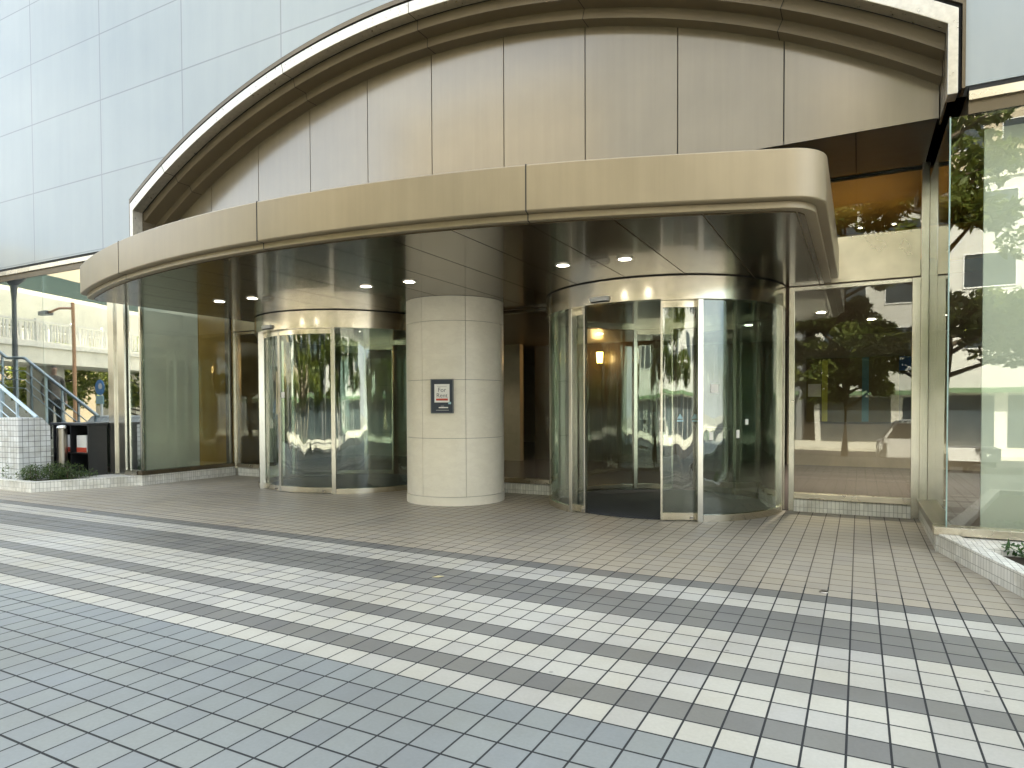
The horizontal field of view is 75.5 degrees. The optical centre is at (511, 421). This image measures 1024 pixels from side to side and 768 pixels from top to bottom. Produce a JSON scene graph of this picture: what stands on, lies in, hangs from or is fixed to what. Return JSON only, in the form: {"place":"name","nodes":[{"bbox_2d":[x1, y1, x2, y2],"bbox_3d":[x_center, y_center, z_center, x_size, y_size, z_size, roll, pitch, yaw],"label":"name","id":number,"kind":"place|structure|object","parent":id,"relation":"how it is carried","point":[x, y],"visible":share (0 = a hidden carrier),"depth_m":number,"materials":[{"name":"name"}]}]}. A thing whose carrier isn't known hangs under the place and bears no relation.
{"place":"outdoors","nodes":[
{"label":"outdoors","id":0,"kind":"place"},
{"bbox_2d":[0,475,1023,767],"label":"plaza paving","id":1,"kind":"structure","parent":0,"point":[236,621],"depth_m":4.13,"materials":[{"name":"tile"}]},
{"bbox_2d":[0,417,50,480],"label":"stair block","id":2,"kind":"structure","parent":1,"relation":"on","point":[24,441],"depth_m":12.07,"materials":[{"name":"white tile"}]},
{"bbox_2d":[0,384,38,417],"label":"stair railing","id":3,"kind":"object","parent":2,"relation":"on","point":[18,401],"depth_m":13.35,"materials":[{"name":"metal"}]},
{"bbox_2d":[0,472,138,492],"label":"planter","id":4,"kind":"object","parent":1,"relation":"on","point":[103,481],"visible":0.66,"depth_m":11.80,"materials":[{"name":"white tile"}]},
{"bbox_2d":[2,461,69,480],"bbox_3d":[-8.650,0.905,12.018,1.302,0.413,0.700,0,1,28],"label":"shrub","id":5,"kind":"object","parent":4,"relation":"on","point":[31,471],"visible":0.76,"depth_m":11.83,"materials":[{"name":"green plant"}]},
{"bbox_2d":[56,425,67,468],"bbox_3d":[-8.534,0.592,12.539,0.184,1.030,0.184,0,1,28],"label":"bollard","id":6,"kind":"object","parent":4,"relation":"on","point":[62,442],"visible":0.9,"depth_m":12.47,"materials":[{"name":"metal"}]},
{"bbox_2d":[43,461,97,479],"bbox_3d":[-8.170,0.914,12.188,0.904,0.387,0.694,0,1,28],"label":"shrub","id":7,"kind":"object","parent":4,"relation":"on","point":[75,471],"visible":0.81,"depth_m":12.12,"materials":[{"name":"green plant"}]},
{"bbox_2d":[50,422,107,475],"bbox_3d":[-8.397,0.565,12.822,1.240,1.070,0.390,0,1,28],"label":"display cabinet","id":8,"kind":"object","parent":4,"relation":"on","point":[95,457],"visible":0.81,"depth_m":12.66,"materials":[{"name":"black plastic"}]},
{"bbox_2d":[68,435,69,451],"bbox_3d":[-8.640,0.431,12.938,0.320,0.324,0.205,0,1,28],"label":"notice sign","id":9,"kind":"object","parent":8,"relation":"attached to","point":[68,443],"visible":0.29,"depth_m":12.79,"materials":[{"name":"white paper"}]},
{"bbox_2d":[77,435,87,452],"bbox_3d":[-8.162,0.434,12.687,0.320,0.324,0.205,0,1,28],"label":"notice sign","id":10,"kind":"object","parent":8,"relation":"attached to","point":[82,443],"visible":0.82,"depth_m":12.59,"materials":[{"name":"white paper"}]},
{"bbox_2d":[406,295,504,505],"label":"stone column","id":11,"kind":"structure","parent":1,"relation":"on","point":[456,458],"depth_m":9.67,"materials":[{"name":"beige stone"}]},
{"bbox_2d":[430,379,453,412],"bbox_3d":[-1.011,-0.359,9.564,0.336,0.496,0.036,0,1,9],"label":"notice sign","id":12,"kind":"object","parent":11,"relation":"attached to","point":[442,395],"visible":1,"depth_m":9.55,"materials":[{"name":"grey metal"}]},
{"bbox_2d":[0,0,1023,551],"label":"department store","id":13,"kind":"structure","parent":1,"relation":"on","point":[120,120],"depth_m":11.01,"materials":[{"name":"metal"}]},
{"bbox_2d":[0,275,44,419],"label":"window","id":14,"kind":"structure","parent":13,"relation":"in","point":[21,300],"depth_m":14.26,"materials":[{"name":"glass"}]},
{"bbox_2d":[42,269,109,470],"bbox_3d":[-8.782,-1.045,13.335,2.398,4.010,0.150,0,1,28],"label":"window","id":15,"kind":"structure","parent":13,"relation":"in","point":[74,325],"depth_m":13.38,"materials":[{"name":"glass"}]},
{"bbox_2d":[125,305,140,474],"bbox_3d":[-7.154,-1.013,12.481,0.398,4.050,0.150,0,1,28],"label":"window","id":16,"kind":"structure","parent":13,"relation":"in","point":[132,311],"depth_m":12.49,"materials":[{"name":"metal"}]},
{"bbox_2d":[137,307,234,474],"bbox_3d":[-6.490,-1.132,13.225,0.160,4.250,2.090,0,1,28],"label":"window","id":17,"kind":"structure","parent":13,"relation":"in","point":[140,321],"depth_m":12.40,"materials":[{"name":"silver metal"}]},
{"bbox_2d":[234,331,290,474],"bbox_3d":[-5.245,-0.361,13.833,1.490,3.050,0.130,0,1,28],"label":"window","id":18,"kind":"structure","parent":13,"relation":"in","point":[237,335],"depth_m":14.10,"materials":[{"name":"metal"}]},
{"bbox_2d":[254,310,406,493],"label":"drum door","id":19,"kind":"structure","parent":13,"relation":"on","point":[371,330],"depth_m":11.76,"materials":[{"name":"metal"}]},
{"bbox_2d":[80,148,838,321],"bbox_3d":[-1.304,-2.037,8.835,10.053,0.474,5.012,0,1,28],"label":"entrance canopy","id":20,"kind":"object","parent":13,"relation":"attached to","point":[509,237],"visible":0.97,"depth_m":6.59,"materials":[{"name":"beige metal"}]},
{"bbox_2d":[213,300,225,302],"bbox_3d":[-4.412,-1.805,9.966,0.180,0.011,0.180,0,1,28],"label":"downlight","id":21,"kind":"object","parent":20,"relation":"attached to","point":[220,301],"visible":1,"depth_m":9.97,"materials":[{"name":"white"}]},
{"bbox_2d":[246,297,258,299],"bbox_3d":[-3.809,-1.802,9.694,0.180,0.011,0.180,0,1,28],"label":"downlight","id":22,"kind":"object","parent":20,"relation":"attached to","point":[253,298],"visible":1,"depth_m":9.70,"materials":[{"name":"white"}]},
{"bbox_2d":[359,285,372,287],"bbox_3d":[-1.936,-1.789,8.767,0.180,0.011,0.180,0,1,28],"label":"downlight","id":23,"kind":"object","parent":20,"relation":"attached to","point":[366,286],"visible":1,"depth_m":8.79,"materials":[{"name":"white"}]},
{"bbox_2d":[402,280,415,282],"bbox_3d":[-1.315,-1.785,8.464,0.180,0.011,0.180,0,1,28],"label":"downlight","id":24,"kind":"object","parent":20,"relation":"attached to","point":[408,281],"visible":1,"depth_m":8.45,"materials":[{"name":"white"}]},
{"bbox_2d":[555,263,570,266],"bbox_3d":[0.580,-1.772,7.515,0.180,0.011,0.180,0,1,28],"label":"downlight","id":25,"kind":"object","parent":20,"relation":"attached to","point":[563,265],"visible":1,"depth_m":7.50,"materials":[{"name":"white"}]},
{"bbox_2d":[617,257,632,260],"bbox_3d":[1.232,-1.768,7.207,0.180,0.011,0.180,0,1,28],"label":"downlight","id":26,"kind":"object","parent":20,"relation":"attached to","point":[624,258],"visible":1,"depth_m":7.20,"materials":[{"name":"white"}]},
{"bbox_2d":[503,308,549,484],"bbox_3d":[-0.388,-0.325,11.284,2.480,3.050,0.130,0,1,28],"label":"window","id":27,"kind":"structure","parent":13,"relation":"in","point":[506,479],"depth_m":10.90,"materials":[{"name":"metal"}]},
{"bbox_2d":[596,352,602,364],"bbox_3d":[2.253,-1.604,16.966,0.180,0.330,0.180,0,1,28],"label":"wall lamp","id":28,"kind":"object","parent":13,"relation":"attached to","point":[599,355],"visible":1,"depth_m":16.90,"materials":[{"name":"white glass"}]},
{"bbox_2d":[546,274,786,521],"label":"drum door","id":29,"kind":"structure","parent":13,"relation":"on","point":[661,304],"depth_m":9.09,"materials":[{"name":"metal"}]},
{"bbox_2d":[788,277,920,518],"bbox_3d":[4.486,-0.290,8.726,1.530,3.050,0.130,0,1,28],"label":"window","id":30,"kind":"structure","parent":13,"relation":"in","point":[916,282],"depth_m":8.51,"materials":[{"name":"metal"}]},
{"bbox_2d":[806,356,910,421],"bbox_3d":[8.082,-0.728,15.345,2.280,1.500,0.070,0,1,28],"label":"display board","id":31,"kind":"object","parent":13,"relation":"attached to","point":[866,389],"visible":0.82,"depth_m":15.33,"materials":[{"name":"clear glass"}]},
{"bbox_2d":[838,228,920,239],"bbox_3d":[4.450,-2.814,8.677,1.570,0.840,0.060,0,1,28],"label":"window frame","id":32,"kind":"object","parent":13,"relation":"in","point":[911,230],"depth_m":8.50,"materials":[{"name":"metal"}]},
{"bbox_2d":[917,120,949,529],"bbox_3d":[4.725,-0.951,7.398,0.160,4.090,1.990,0,1,28],"label":"window","id":33,"kind":"structure","parent":13,"relation":"in","point":[932,509],"depth_m":7.22,"materials":[{"name":"metal"}]},
{"bbox_2d":[932,118,1023,540],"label":"window","id":34,"kind":"structure","parent":13,"relation":"in","point":[963,531],"depth_m":6.44,"materials":[{"name":"metal"}]},
{"bbox_2d":[939,534,1023,597],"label":"planter","id":35,"kind":"object","parent":1,"relation":"on","point":[993,561],"visible":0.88,"depth_m":5.70,"materials":[{"name":"white tile"}]},
{"bbox_2d":[1000,538,1023,556],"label":"ivy plant","id":36,"kind":"object","parent":35,"relation":"on","point":[1007,545],"visible":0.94,"depth_m":5.79,"materials":[{"name":"green plant"}]},
{"bbox_2d":[703,427,729,473],"bbox_3d":[4.355,0.624,14.223,0.600,0.980,0.400,0,1,28],"label":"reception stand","id":37,"kind":"object","parent":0,"point":[719,437],"visible":0.69,"depth_m":14.04,"materials":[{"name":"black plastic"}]}
]}

